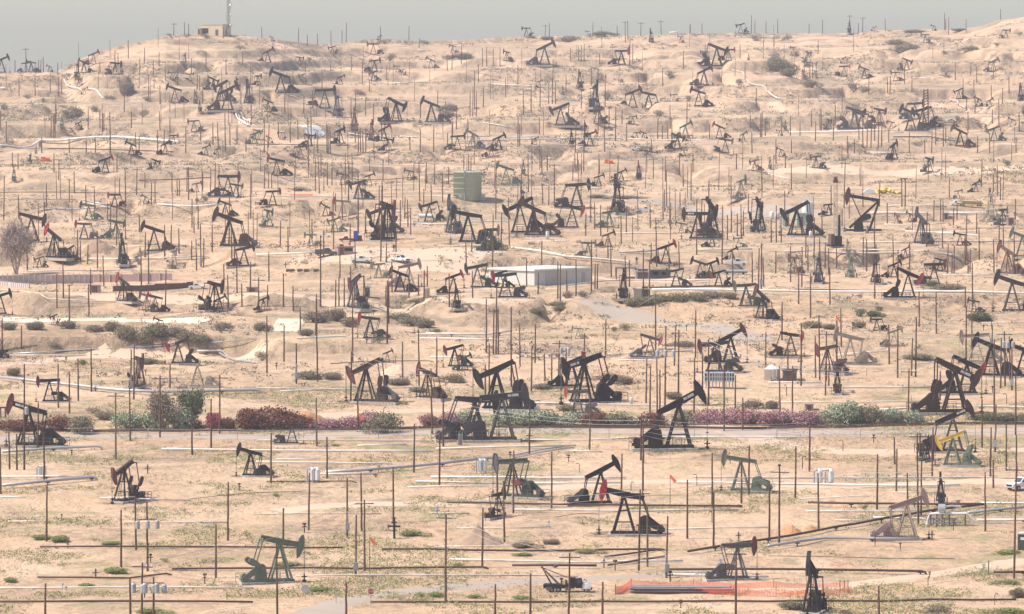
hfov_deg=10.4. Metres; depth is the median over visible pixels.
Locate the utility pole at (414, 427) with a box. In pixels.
[406,423,422,472]
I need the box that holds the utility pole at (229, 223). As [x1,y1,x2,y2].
[228,197,229,243]
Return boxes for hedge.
[0,419,50,430]
[34,413,72,430]
[67,415,95,433]
[108,411,149,428]
[128,409,165,429]
[155,405,197,428]
[186,418,206,428]
[205,412,221,428]
[218,417,238,428]
[232,405,300,429]
[234,407,260,428]
[277,413,314,428]
[304,417,341,427]
[325,415,362,427]
[348,410,383,427]
[417,413,437,424]
[433,411,461,424]
[455,407,482,424]
[483,409,518,425]
[514,410,542,424]
[538,409,558,424]
[553,411,585,424]
[578,411,609,425]
[600,410,646,425]
[625,410,667,425]
[664,409,698,425]
[688,407,722,424]
[709,406,745,424]
[736,406,774,425]
[756,409,780,424]
[774,408,807,425]
[792,409,829,424]
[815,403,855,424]
[832,400,864,423]
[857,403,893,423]
[880,408,903,422]
[892,409,926,422]
[966,411,999,421]
[996,412,1014,420]
[1007,412,1023,420]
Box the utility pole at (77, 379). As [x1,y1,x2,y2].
[77,358,78,400]
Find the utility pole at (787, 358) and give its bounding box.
[787,342,788,380]
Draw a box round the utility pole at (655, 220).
[650,218,661,266]
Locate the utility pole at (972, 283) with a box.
[972,263,972,304]
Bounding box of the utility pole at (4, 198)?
[3,176,4,219]
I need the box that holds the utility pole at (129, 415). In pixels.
[129,380,130,440]
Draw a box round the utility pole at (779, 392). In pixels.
[779,366,780,410]
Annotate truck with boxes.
[188,283,205,288]
[315,248,336,255]
[339,236,353,240]
[350,256,371,262]
[389,254,410,261]
[541,566,591,592]
[631,145,653,150]
[638,206,653,211]
[726,258,747,265]
[950,200,982,206]
[1004,476,1023,490]
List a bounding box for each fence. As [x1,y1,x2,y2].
[102,428,447,439]
[526,426,1023,438]
[532,255,569,265]
[615,578,850,596]
[755,365,901,375]
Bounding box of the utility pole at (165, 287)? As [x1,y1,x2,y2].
[165,270,166,310]
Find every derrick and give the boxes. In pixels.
[826,177,843,247]
[922,89,932,127]
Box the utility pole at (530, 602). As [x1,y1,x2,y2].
[529,574,531,613]
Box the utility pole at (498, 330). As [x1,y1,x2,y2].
[497,308,498,354]
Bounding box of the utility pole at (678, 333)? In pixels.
[671,330,685,398]
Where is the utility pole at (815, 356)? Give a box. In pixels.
[815,336,815,377]
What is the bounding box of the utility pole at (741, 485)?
[740,461,742,502]
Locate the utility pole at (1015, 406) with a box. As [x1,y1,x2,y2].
[1015,373,1016,434]
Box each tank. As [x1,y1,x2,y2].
[419,214,431,217]
[425,286,429,297]
[453,168,481,200]
[458,432,462,444]
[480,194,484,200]
[535,403,539,411]
[630,395,633,403]
[724,269,746,274]
[764,363,778,379]
[770,211,773,218]
[775,210,779,218]
[802,197,812,214]
[809,229,812,237]
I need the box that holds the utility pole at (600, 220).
[600,205,600,235]
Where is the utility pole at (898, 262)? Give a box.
[897,249,898,278]
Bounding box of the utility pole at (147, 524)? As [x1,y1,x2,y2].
[135,502,159,570]
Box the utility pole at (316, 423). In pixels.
[315,398,317,445]
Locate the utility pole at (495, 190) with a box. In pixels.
[495,161,496,218]
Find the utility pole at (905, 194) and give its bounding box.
[904,179,905,206]
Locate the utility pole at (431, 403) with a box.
[430,370,432,433]
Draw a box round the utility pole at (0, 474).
[0,447,1,493]
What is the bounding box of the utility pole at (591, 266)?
[591,240,591,292]
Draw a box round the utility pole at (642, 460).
[642,428,643,494]
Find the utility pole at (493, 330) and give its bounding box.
[492,308,494,354]
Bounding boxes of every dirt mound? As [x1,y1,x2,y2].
[81,239,115,253]
[298,411,325,421]
[380,365,415,376]
[450,523,503,544]
[553,496,574,500]
[671,206,682,214]
[692,452,727,460]
[780,525,800,532]
[804,525,817,529]
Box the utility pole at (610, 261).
[610,245,611,276]
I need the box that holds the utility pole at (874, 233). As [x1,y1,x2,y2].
[874,212,874,257]
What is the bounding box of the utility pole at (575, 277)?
[575,259,576,295]
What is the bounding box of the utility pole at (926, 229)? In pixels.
[926,212,927,246]
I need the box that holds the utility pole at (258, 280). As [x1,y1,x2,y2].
[252,277,264,304]
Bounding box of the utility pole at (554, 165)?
[549,163,559,202]
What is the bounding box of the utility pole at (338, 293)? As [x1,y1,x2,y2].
[338,277,339,306]
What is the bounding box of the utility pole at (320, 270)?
[320,235,320,306]
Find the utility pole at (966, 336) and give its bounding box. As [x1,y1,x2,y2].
[965,307,966,359]
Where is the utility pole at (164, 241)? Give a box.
[164,225,164,258]
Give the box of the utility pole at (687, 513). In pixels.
[686,480,687,538]
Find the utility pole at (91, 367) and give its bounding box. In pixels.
[90,348,91,391]
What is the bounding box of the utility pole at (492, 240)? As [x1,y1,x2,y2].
[492,215,493,266]
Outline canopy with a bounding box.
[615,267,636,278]
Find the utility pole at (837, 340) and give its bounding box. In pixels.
[836,320,837,359]
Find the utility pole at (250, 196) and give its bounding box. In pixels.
[250,174,250,218]
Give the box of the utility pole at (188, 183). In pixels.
[188,167,190,199]
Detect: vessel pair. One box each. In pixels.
[36,465,46,477]
[306,467,319,482]
[476,459,486,473]
[813,468,833,482]
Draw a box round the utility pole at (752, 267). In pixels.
[752,252,752,282]
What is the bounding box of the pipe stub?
[667,571,672,581]
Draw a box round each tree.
[0,211,44,274]
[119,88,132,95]
[142,382,181,427]
[174,381,209,417]
[388,517,399,538]
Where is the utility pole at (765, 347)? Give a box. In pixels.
[765,332,766,367]
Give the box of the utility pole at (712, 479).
[711,453,712,507]
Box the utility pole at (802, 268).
[801,247,802,285]
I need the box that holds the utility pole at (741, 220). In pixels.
[740,204,741,236]
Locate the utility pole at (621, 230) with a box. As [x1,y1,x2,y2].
[620,216,621,243]
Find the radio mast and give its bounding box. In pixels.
[227,0,231,26]
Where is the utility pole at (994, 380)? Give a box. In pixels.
[993,339,994,413]
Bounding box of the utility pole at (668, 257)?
[668,241,669,268]
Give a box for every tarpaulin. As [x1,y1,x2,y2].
[298,125,324,137]
[863,188,876,193]
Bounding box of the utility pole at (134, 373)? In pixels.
[133,345,134,399]
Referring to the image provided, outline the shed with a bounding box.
[487,265,593,284]
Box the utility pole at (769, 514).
[768,481,769,537]
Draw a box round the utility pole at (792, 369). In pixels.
[784,366,800,412]
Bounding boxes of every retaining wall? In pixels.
[0,273,92,283]
[0,279,29,287]
[94,272,171,281]
[113,282,192,291]
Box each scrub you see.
[0,21,1023,187]
[0,165,1023,387]
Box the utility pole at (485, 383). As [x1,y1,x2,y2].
[484,364,485,394]
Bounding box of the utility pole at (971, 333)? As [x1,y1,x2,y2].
[971,320,972,357]
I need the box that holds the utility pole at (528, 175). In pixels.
[528,160,528,191]
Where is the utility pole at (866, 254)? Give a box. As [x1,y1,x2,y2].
[866,239,866,270]
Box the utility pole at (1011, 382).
[1010,347,1013,389]
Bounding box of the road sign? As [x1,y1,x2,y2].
[301,585,308,598]
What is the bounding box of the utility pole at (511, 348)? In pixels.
[510,307,511,386]
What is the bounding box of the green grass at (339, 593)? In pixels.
[0,384,1023,613]
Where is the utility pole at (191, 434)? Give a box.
[191,407,192,454]
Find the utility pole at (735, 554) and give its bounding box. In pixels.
[726,550,746,613]
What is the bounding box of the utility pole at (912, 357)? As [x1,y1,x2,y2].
[910,338,912,375]
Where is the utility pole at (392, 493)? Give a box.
[392,467,393,521]
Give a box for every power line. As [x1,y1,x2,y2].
[143,507,359,568]
[145,501,361,562]
[365,490,638,501]
[365,495,638,507]
[422,334,552,345]
[447,401,640,420]
[447,405,640,424]
[447,515,567,553]
[448,521,563,558]
[560,341,693,358]
[560,345,693,362]
[570,556,733,564]
[574,550,734,557]
[641,469,777,490]
[641,474,777,495]
[644,423,804,430]
[644,431,805,440]
[644,435,806,446]
[645,427,803,435]
[649,419,808,424]
[783,467,1005,472]
[783,472,1008,478]
[793,366,905,371]
[794,314,964,372]
[796,316,951,367]
[811,427,916,439]
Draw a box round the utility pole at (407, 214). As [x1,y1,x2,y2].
[407,199,408,226]
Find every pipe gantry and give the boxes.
[150,338,164,347]
[900,178,907,206]
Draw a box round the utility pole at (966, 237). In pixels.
[966,215,966,260]
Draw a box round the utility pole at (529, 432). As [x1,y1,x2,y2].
[528,406,530,453]
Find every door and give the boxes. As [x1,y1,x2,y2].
[92,286,96,291]
[339,244,343,254]
[545,270,556,284]
[581,272,584,282]
[637,269,642,278]
[641,286,648,296]
[644,269,647,278]
[1009,217,1012,224]
[1019,535,1023,548]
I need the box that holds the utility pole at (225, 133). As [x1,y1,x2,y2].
[224,113,225,150]
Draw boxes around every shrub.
[0,322,18,329]
[3,577,17,581]
[6,367,20,375]
[22,94,36,98]
[25,321,44,329]
[31,534,49,539]
[47,342,61,347]
[49,534,70,541]
[57,106,84,119]
[57,320,80,328]
[75,359,86,365]
[78,583,95,586]
[82,324,107,331]
[85,407,102,412]
[89,106,99,110]
[94,411,118,419]
[101,540,119,544]
[103,320,121,331]
[103,566,129,573]
[112,325,144,339]
[119,82,134,93]
[134,109,149,116]
[134,606,174,613]
[135,332,152,343]
[140,323,171,337]
[144,356,165,363]
[166,325,193,336]
[176,329,200,342]
[188,333,216,343]
[210,321,232,330]
[253,321,273,330]
[254,350,273,360]
[278,560,312,565]
[291,186,310,190]
[291,370,322,379]
[297,329,313,335]
[299,311,334,322]
[309,586,333,591]
[322,308,347,320]
[322,372,342,378]
[340,317,358,326]
[354,89,364,94]
[359,411,404,433]
[371,336,384,342]
[376,39,390,43]
[384,53,396,60]
[386,311,409,320]
[388,377,409,384]
[396,315,431,325]
[397,528,432,536]
[402,297,424,303]
[409,387,425,391]
[412,592,425,595]
[414,318,435,327]
[427,592,443,596]
[430,329,446,332]
[434,373,466,382]
[435,102,457,111]
[442,51,474,59]
[442,111,461,117]
[448,562,464,565]
[466,593,487,597]
[487,238,508,250]
[510,552,537,555]
[511,595,528,598]
[512,540,545,548]
[529,306,552,314]
[532,383,550,388]
[540,36,553,39]
[542,538,559,543]
[545,301,566,305]
[551,305,565,310]
[554,35,580,41]
[555,405,577,410]
[562,291,573,297]
[573,547,607,553]
[576,290,590,296]
[586,194,611,197]
[588,372,621,379]
[591,31,620,35]
[602,91,612,99]
[609,195,650,198]
[610,375,641,383]
[619,322,639,330]
[623,298,643,305]
[627,65,641,69]
[634,296,654,304]
[643,293,670,303]
[653,110,665,115]
[660,292,688,301]
[663,340,696,346]
[665,71,675,77]
[666,391,682,398]
[685,291,706,300]
[702,290,722,298]
[720,292,738,297]
[735,79,746,84]
[740,398,772,408]
[750,34,768,40]
[764,56,800,71]
[765,400,778,408]
[767,56,786,61]
[777,601,807,609]
[779,68,795,76]
[799,321,826,327]
[802,77,823,87]
[822,323,835,328]
[847,81,859,91]
[851,309,866,316]
[852,321,865,327]
[857,85,870,91]
[865,309,885,316]
[875,306,884,310]
[884,39,910,44]
[888,43,919,50]
[901,29,927,32]
[901,353,941,359]
[920,604,951,613]
[921,283,966,289]
[925,280,942,285]
[930,116,944,120]
[949,28,967,30]
[956,45,979,50]
[965,311,996,320]
[978,607,1023,613]
[989,579,1018,584]
[990,548,1020,554]
[1008,587,1023,597]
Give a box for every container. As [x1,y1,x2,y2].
[632,286,649,298]
[634,269,648,278]
[648,269,670,278]
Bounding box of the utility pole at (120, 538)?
[120,510,121,566]
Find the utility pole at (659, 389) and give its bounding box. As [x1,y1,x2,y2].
[659,370,660,408]
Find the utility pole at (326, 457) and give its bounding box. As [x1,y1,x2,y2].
[326,437,327,478]
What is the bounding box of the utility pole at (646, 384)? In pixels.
[645,358,646,402]
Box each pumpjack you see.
[0,54,9,72]
[0,288,12,314]
[0,339,11,358]
[4,393,69,449]
[12,167,15,180]
[17,60,31,71]
[19,212,47,242]
[25,59,40,71]
[33,256,48,266]
[35,375,71,402]
[43,223,75,260]
[49,314,60,324]
[60,114,63,127]
[66,245,79,259]
[74,62,79,76]
[74,219,99,238]
[75,121,83,129]
[77,57,94,72]
[79,200,103,219]
[82,49,99,64]
[92,154,113,172]
[99,219,126,238]
[104,61,122,74]
[107,192,126,206]
[110,459,151,503]
[115,272,138,303]
[116,233,130,266]
[124,353,147,388]
[125,139,141,155]
[138,290,157,310]
[139,220,176,253]
[141,193,149,203]
[145,291,170,311]
[146,158,160,169]
[153,316,167,328]
[156,140,170,153]
[164,338,200,365]
[165,83,188,102]
[166,133,178,143]
[166,247,177,266]
[167,71,178,79]
[181,52,186,65]
[187,119,204,131]
[188,364,222,387]
[189,180,201,191]
[193,89,197,103]
[194,279,224,312]
[198,143,210,154]
[203,76,219,89]
[205,75,209,89]
[205,80,240,111]
[206,171,241,197]
[210,206,259,247]
[210,293,227,310]
[212,80,237,102]
[217,198,237,215]
[224,183,243,196]
[225,242,255,267]
[235,442,275,477]
[235,535,306,584]
[243,79,255,104]
[245,130,260,143]
[249,129,262,139]
[253,73,261,84]
[253,294,269,310]
[256,46,275,63]
[258,208,273,226]
[259,188,281,204]
[261,96,278,111]
[266,154,292,175]
[269,66,300,94]
[272,420,304,444]
[289,143,307,158]
[298,73,307,81]
[298,133,316,146]
[304,232,321,245]
[305,85,335,110]
[319,201,335,215]
[327,217,347,231]
[328,45,337,53]
[331,92,345,117]
[331,125,345,143]
[332,196,356,217]
[336,170,352,184]
[344,215,356,226]
[344,357,402,405]
[345,274,372,311]
[347,179,375,199]
[350,107,358,133]
[356,311,392,339]
[360,171,375,185]
[364,57,381,71]
[364,200,398,241]
[364,207,405,234]
[366,119,375,140]
[367,41,383,53]
[368,71,380,80]
[370,261,390,277]
[372,122,391,141]
[376,97,407,123]
[378,137,393,150]
[380,348,393,362]
[386,258,421,287]
[388,265,419,292]
[403,168,417,179]
[415,361,449,401]
[418,201,447,222]
[419,95,449,123]
[425,56,438,67]
[431,390,501,442]
[435,269,464,294]
[442,344,475,367]
[443,132,466,149]
[443,194,467,234]
[449,43,458,52]
[449,204,498,243]
[451,284,463,310]
[452,352,472,370]
[455,383,531,442]
[463,263,499,288]
[465,127,485,147]
[470,359,538,411]
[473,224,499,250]
[481,142,497,156]
[481,486,505,520]
[486,132,506,149]
[489,270,515,287]
[490,270,529,298]
[491,453,548,499]
[497,161,523,185]
[502,196,542,233]
[503,49,512,60]
[515,196,562,236]
[520,186,527,202]
[521,27,533,35]
[521,160,525,173]
[525,38,556,66]
[547,350,586,388]
[549,102,580,127]
[551,202,586,228]
[552,178,591,208]
[559,352,627,405]
[563,386,600,414]
[564,454,621,505]
[569,130,574,144]
[571,325,588,338]
[574,239,596,256]
[576,69,583,87]
[578,129,597,145]
[583,122,588,136]
[585,79,600,108]
[591,173,605,186]
[593,105,607,123]
[595,207,618,227]
[596,479,666,536]
[597,229,615,246]
[607,47,629,64]
[609,173,629,215]
[611,167,627,180]
[616,268,629,300]
[620,85,642,107]
[626,114,636,123]
[629,333,663,358]
[629,380,709,451]
[636,160,641,178]
[639,91,658,108]
[649,28,653,41]
[652,239,677,265]
[664,133,685,148]
[666,267,692,285]
[673,119,693,137]
[674,220,690,232]
[680,207,724,239]
[689,63,712,85]
[689,85,713,105]
[689,256,715,278]
[693,196,718,236]
[696,338,744,372]
[697,257,718,276]
[698,43,728,67]
[701,231,719,246]
[701,322,748,363]
[702,536,758,581]
[709,269,732,286]
[712,121,731,138]
[714,138,733,153]
[718,47,735,59]
[719,449,774,492]
[723,245,738,259]
[727,174,746,200]
[732,280,768,307]
[733,236,747,246]
[735,23,748,32]
[745,196,766,232]
[749,159,763,170]
[753,284,780,320]
[767,331,804,357]
[768,157,771,168]
[778,200,826,237]
[787,253,804,273]
[790,45,798,54]
[799,551,833,613]
[801,51,811,62]
[802,69,806,79]
[809,154,826,167]
[811,252,823,283]
[814,343,850,375]
[818,201,834,214]
[823,118,831,128]
[831,365,841,394]
[832,326,879,364]
[835,63,850,76]
[835,106,865,129]
[843,187,881,231]
[845,239,850,254]
[845,252,857,277]
[852,111,876,128]
[858,64,873,78]
[867,107,886,122]
[867,487,930,540]
[869,316,887,330]
[871,258,882,284]
[879,325,903,345]
[881,258,901,277]
[881,266,924,299]
[885,138,897,159]
[890,70,903,80]
[894,212,902,223]
[897,57,912,69]
[898,104,930,131]
[899,99,924,118]
[899,245,910,257]
[906,356,984,415]
[910,106,942,128]
[912,259,947,285]
[913,206,936,245]
[914,399,977,453]
[915,435,930,462]
[920,33,932,42]
[920,156,933,171]
[929,257,946,270]
[934,430,983,467]
[934,471,947,502]
[938,354,987,394]
[941,67,948,75]
[950,123,975,146]
[952,230,971,245]
[953,88,967,98]
[953,189,962,197]
[958,329,1003,363]
[967,179,980,191]
[967,297,984,311]
[971,332,1023,377]
[973,95,982,105]
[983,57,999,71]
[984,188,998,221]
[986,125,1006,140]
[991,268,1023,312]
[993,206,1007,224]
[996,239,1023,275]
[999,28,1010,37]
[1007,338,1023,376]
[1008,227,1023,258]
[1017,82,1023,100]
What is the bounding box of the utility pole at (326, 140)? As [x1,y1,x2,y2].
[326,124,327,153]
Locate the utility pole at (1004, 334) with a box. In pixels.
[997,331,1011,385]
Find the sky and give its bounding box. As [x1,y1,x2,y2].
[0,0,1023,72]
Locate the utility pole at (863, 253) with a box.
[862,237,863,264]
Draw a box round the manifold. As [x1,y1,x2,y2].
[925,504,976,525]
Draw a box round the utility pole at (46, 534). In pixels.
[45,485,47,540]
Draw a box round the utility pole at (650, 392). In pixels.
[649,366,650,414]
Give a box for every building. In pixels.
[197,28,202,35]
[201,24,228,35]
[226,27,230,35]
[334,244,353,255]
[782,214,788,225]
[796,212,809,225]
[1006,217,1014,225]
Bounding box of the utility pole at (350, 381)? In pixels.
[350,350,351,400]
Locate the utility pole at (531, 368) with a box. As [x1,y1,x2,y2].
[530,346,532,391]
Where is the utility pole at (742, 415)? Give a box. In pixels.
[742,398,743,428]
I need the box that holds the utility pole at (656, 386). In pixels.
[656,358,657,409]
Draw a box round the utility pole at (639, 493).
[630,490,649,570]
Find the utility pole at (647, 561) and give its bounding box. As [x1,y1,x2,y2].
[646,504,648,566]
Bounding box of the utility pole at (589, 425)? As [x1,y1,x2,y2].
[589,399,590,449]
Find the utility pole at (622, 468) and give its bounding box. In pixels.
[620,454,622,489]
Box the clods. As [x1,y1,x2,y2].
[20,321,1021,613]
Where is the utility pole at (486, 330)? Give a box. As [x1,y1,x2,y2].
[485,299,486,352]
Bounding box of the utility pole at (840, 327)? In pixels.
[840,308,841,346]
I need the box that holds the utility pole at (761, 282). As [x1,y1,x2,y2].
[760,243,762,288]
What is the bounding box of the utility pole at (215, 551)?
[215,525,216,576]
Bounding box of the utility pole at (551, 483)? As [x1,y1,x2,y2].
[551,452,552,507]
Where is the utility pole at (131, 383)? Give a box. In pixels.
[130,350,132,388]
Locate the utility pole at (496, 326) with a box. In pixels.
[495,287,496,354]
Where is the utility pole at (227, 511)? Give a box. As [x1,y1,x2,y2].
[227,482,228,540]
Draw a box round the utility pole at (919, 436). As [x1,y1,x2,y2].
[912,433,927,456]
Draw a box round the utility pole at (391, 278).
[391,261,392,291]
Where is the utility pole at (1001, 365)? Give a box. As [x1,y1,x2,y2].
[1000,338,1001,387]
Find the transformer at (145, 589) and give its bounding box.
[142,583,147,592]
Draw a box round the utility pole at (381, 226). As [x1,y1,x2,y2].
[380,181,382,261]
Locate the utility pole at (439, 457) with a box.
[438,433,440,484]
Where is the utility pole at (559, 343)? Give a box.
[552,340,566,374]
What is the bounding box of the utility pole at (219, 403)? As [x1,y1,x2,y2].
[212,375,227,433]
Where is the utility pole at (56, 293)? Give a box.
[56,274,57,307]
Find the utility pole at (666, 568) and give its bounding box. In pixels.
[665,516,669,577]
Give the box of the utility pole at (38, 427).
[37,402,38,447]
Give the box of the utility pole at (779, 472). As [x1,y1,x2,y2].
[770,468,788,545]
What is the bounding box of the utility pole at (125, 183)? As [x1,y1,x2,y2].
[125,169,125,198]
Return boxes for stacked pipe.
[630,585,731,586]
[630,590,672,591]
[631,585,730,586]
[631,586,729,587]
[631,588,732,590]
[631,591,732,592]
[676,588,728,588]
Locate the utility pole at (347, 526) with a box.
[345,478,349,535]
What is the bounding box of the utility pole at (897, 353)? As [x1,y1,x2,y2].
[897,325,898,377]
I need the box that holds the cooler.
[704,372,734,388]
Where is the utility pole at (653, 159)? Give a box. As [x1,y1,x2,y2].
[649,157,657,178]
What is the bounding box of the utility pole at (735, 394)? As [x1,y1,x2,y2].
[734,375,735,407]
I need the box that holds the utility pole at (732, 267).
[732,252,732,283]
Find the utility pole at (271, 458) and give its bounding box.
[270,433,271,482]
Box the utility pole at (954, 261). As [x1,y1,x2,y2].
[953,245,954,272]
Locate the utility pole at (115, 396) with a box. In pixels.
[107,393,123,459]
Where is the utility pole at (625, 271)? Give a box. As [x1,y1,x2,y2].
[625,256,625,286]
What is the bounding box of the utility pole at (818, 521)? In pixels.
[817,473,819,528]
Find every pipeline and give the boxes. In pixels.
[0,136,178,147]
[0,148,173,151]
[0,192,157,192]
[0,198,74,204]
[0,289,116,301]
[0,375,261,393]
[0,496,25,497]
[0,586,253,588]
[0,600,252,602]
[1,475,89,478]
[2,445,102,452]
[2,475,97,486]
[8,521,45,521]
[13,338,256,353]
[14,354,103,355]
[27,269,136,271]
[37,573,171,578]
[39,206,109,210]
[40,545,342,548]
[63,79,104,98]
[88,255,208,258]
[93,426,445,431]
[95,425,441,430]
[100,497,190,500]
[127,521,226,522]
[139,177,209,180]
[157,203,218,206]
[161,448,432,451]
[172,566,488,569]
[191,491,296,498]
[197,350,223,353]
[218,352,253,362]
[219,352,258,362]
[235,113,249,126]
[242,195,455,197]
[256,252,314,254]
[256,387,410,389]
[256,439,433,440]
[256,461,391,463]
[256,513,381,513]
[259,144,349,145]
[266,480,356,482]
[276,458,319,458]
[280,388,339,390]
[290,194,312,195]
[296,335,347,338]
[296,574,579,576]
[320,472,377,476]
[325,456,501,472]
[330,360,433,363]
[348,132,416,136]
[356,174,452,179]
[357,443,405,445]
[370,598,1015,602]
[382,548,661,551]
[396,222,445,224]
[408,485,501,487]
[416,330,509,336]
[416,480,499,484]
[420,337,509,339]
[429,356,482,357]
[430,512,469,513]
[431,476,625,478]
[434,545,514,546]
[436,444,575,448]
[447,501,742,506]
[450,558,682,562]
[456,526,550,527]
[461,220,507,222]
[464,137,621,140]
[492,83,551,87]
[511,246,630,264]
[512,136,548,136]
[512,356,586,357]
[512,425,766,427]
[512,426,766,428]
[512,446,566,455]
[512,447,574,457]
[512,564,596,567]
[514,508,738,511]
[520,436,812,439]
[535,402,765,404]
[535,482,620,483]
[551,144,588,145]
[565,279,733,285]
[569,450,601,451]
[604,548,665,557]
[607,555,664,565]
[608,350,692,354]
[612,232,676,233]
[618,250,655,252]
[618,359,653,360]
[627,138,714,140]
[650,285,732,287]
[652,288,1023,293]
[668,527,767,528]
[669,568,926,574]
[672,481,959,486]
[673,573,768,576]
[687,503,983,551]
[692,476,1014,478]
[697,248,751,249]
[732,69,767,92]
[767,536,918,546]
[768,382,821,382]
[768,386,930,387]
[768,422,1023,426]
[768,423,1023,428]
[770,242,827,243]
[781,401,918,402]
[784,250,958,258]
[789,129,883,132]
[795,556,954,558]
[796,289,952,292]
[799,495,870,498]
[806,510,922,511]
[808,501,987,507]
[835,519,865,520]
[838,350,890,354]
[860,240,1022,242]
[861,249,908,250]
[867,152,908,152]
[869,211,928,214]
[873,516,925,519]
[880,405,1023,409]
[884,205,946,206]
[884,222,943,224]
[892,491,940,492]
[893,136,954,140]
[899,362,933,364]
[905,230,978,235]
[936,117,987,125]
[943,274,1006,274]
[949,212,987,214]
[958,204,1023,205]
[967,506,1023,513]
[974,133,1023,133]
[976,519,1023,521]
[981,322,1023,322]
[981,502,1023,503]
[993,571,1023,574]
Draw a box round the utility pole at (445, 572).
[436,514,455,600]
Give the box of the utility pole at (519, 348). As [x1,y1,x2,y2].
[519,325,520,364]
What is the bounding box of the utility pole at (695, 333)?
[695,310,695,357]
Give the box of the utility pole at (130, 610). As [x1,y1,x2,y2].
[129,577,131,613]
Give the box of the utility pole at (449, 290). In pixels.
[448,274,449,306]
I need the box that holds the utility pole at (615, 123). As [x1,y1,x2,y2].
[615,106,615,140]
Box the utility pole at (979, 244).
[978,230,979,259]
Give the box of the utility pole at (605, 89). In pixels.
[605,74,605,105]
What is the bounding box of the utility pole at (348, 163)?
[344,161,353,199]
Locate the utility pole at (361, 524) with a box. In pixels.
[360,473,362,530]
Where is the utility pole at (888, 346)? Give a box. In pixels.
[888,324,889,363]
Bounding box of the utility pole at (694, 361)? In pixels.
[686,358,701,411]
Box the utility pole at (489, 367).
[488,343,489,390]
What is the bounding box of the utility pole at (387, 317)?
[386,281,387,343]
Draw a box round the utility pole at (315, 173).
[315,157,315,190]
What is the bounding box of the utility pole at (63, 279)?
[62,261,63,297]
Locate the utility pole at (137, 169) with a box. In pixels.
[132,167,141,194]
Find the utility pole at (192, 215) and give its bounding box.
[191,199,192,227]
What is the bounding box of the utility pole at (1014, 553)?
[1006,466,1023,578]
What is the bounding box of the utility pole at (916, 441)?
[909,433,924,452]
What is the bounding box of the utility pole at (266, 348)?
[266,316,267,372]
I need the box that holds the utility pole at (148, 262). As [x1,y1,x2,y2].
[148,241,148,283]
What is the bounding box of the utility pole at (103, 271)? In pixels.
[102,255,104,286]
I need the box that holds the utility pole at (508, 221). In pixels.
[508,197,509,244]
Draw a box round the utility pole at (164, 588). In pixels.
[140,577,166,613]
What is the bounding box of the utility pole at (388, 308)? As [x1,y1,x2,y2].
[388,294,388,323]
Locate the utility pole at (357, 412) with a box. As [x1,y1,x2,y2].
[357,387,358,431]
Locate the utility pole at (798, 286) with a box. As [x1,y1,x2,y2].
[798,268,799,303]
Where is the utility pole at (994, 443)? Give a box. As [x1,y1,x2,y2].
[993,405,996,451]
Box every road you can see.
[0,317,213,323]
[0,337,282,366]
[0,427,1023,441]
[3,292,589,319]
[269,478,1014,512]
[291,570,704,613]
[317,408,1023,455]
[341,257,681,282]
[576,299,782,340]
[629,198,832,217]
[748,559,1023,592]
[768,164,1023,176]
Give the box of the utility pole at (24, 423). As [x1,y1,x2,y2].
[23,364,24,469]
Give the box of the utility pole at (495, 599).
[494,584,496,613]
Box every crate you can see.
[89,284,101,292]
[246,286,257,291]
[804,403,813,409]
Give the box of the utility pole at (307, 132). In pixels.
[307,117,308,148]
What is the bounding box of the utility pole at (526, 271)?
[526,257,526,286]
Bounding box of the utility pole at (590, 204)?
[590,188,590,221]
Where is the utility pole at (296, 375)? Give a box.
[295,343,298,383]
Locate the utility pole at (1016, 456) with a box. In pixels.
[1015,435,1017,476]
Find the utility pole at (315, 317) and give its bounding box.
[315,294,316,334]
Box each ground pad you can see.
[238,115,253,124]
[271,318,305,331]
[319,246,502,268]
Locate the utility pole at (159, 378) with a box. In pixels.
[152,375,167,436]
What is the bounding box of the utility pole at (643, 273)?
[643,249,643,297]
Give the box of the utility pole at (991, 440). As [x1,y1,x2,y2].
[990,427,991,458]
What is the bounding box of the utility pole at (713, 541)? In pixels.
[712,492,714,548]
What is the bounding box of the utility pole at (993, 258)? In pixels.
[993,239,994,272]
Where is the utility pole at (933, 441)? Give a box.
[932,427,933,459]
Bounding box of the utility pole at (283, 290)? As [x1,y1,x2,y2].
[283,274,283,306]
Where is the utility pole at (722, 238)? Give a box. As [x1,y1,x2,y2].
[721,205,722,263]
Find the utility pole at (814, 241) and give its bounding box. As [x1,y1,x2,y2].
[813,217,814,258]
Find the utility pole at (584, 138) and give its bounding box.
[583,120,584,152]
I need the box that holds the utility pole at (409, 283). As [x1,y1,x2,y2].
[408,266,409,297]
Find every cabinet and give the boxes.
[364,286,370,297]
[782,369,797,380]
[944,212,948,218]
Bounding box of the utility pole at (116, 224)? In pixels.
[116,204,116,244]
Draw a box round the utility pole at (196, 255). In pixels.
[195,239,196,270]
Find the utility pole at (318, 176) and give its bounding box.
[318,161,320,192]
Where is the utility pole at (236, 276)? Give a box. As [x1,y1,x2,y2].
[236,253,237,293]
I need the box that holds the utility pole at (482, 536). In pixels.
[481,508,483,565]
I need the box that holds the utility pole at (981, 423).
[981,399,982,447]
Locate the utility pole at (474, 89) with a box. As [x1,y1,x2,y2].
[474,70,474,108]
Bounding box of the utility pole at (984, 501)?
[984,472,985,530]
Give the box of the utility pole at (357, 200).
[357,171,358,230]
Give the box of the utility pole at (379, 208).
[378,185,379,224]
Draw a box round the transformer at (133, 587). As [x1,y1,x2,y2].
[131,583,135,592]
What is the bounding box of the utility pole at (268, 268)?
[268,252,269,280]
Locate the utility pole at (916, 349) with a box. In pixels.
[915,316,916,376]
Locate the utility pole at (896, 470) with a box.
[895,449,897,490]
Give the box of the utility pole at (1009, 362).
[1009,336,1010,379]
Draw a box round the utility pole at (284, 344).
[283,325,284,361]
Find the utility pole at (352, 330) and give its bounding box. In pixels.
[352,294,353,361]
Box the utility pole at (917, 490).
[916,453,918,523]

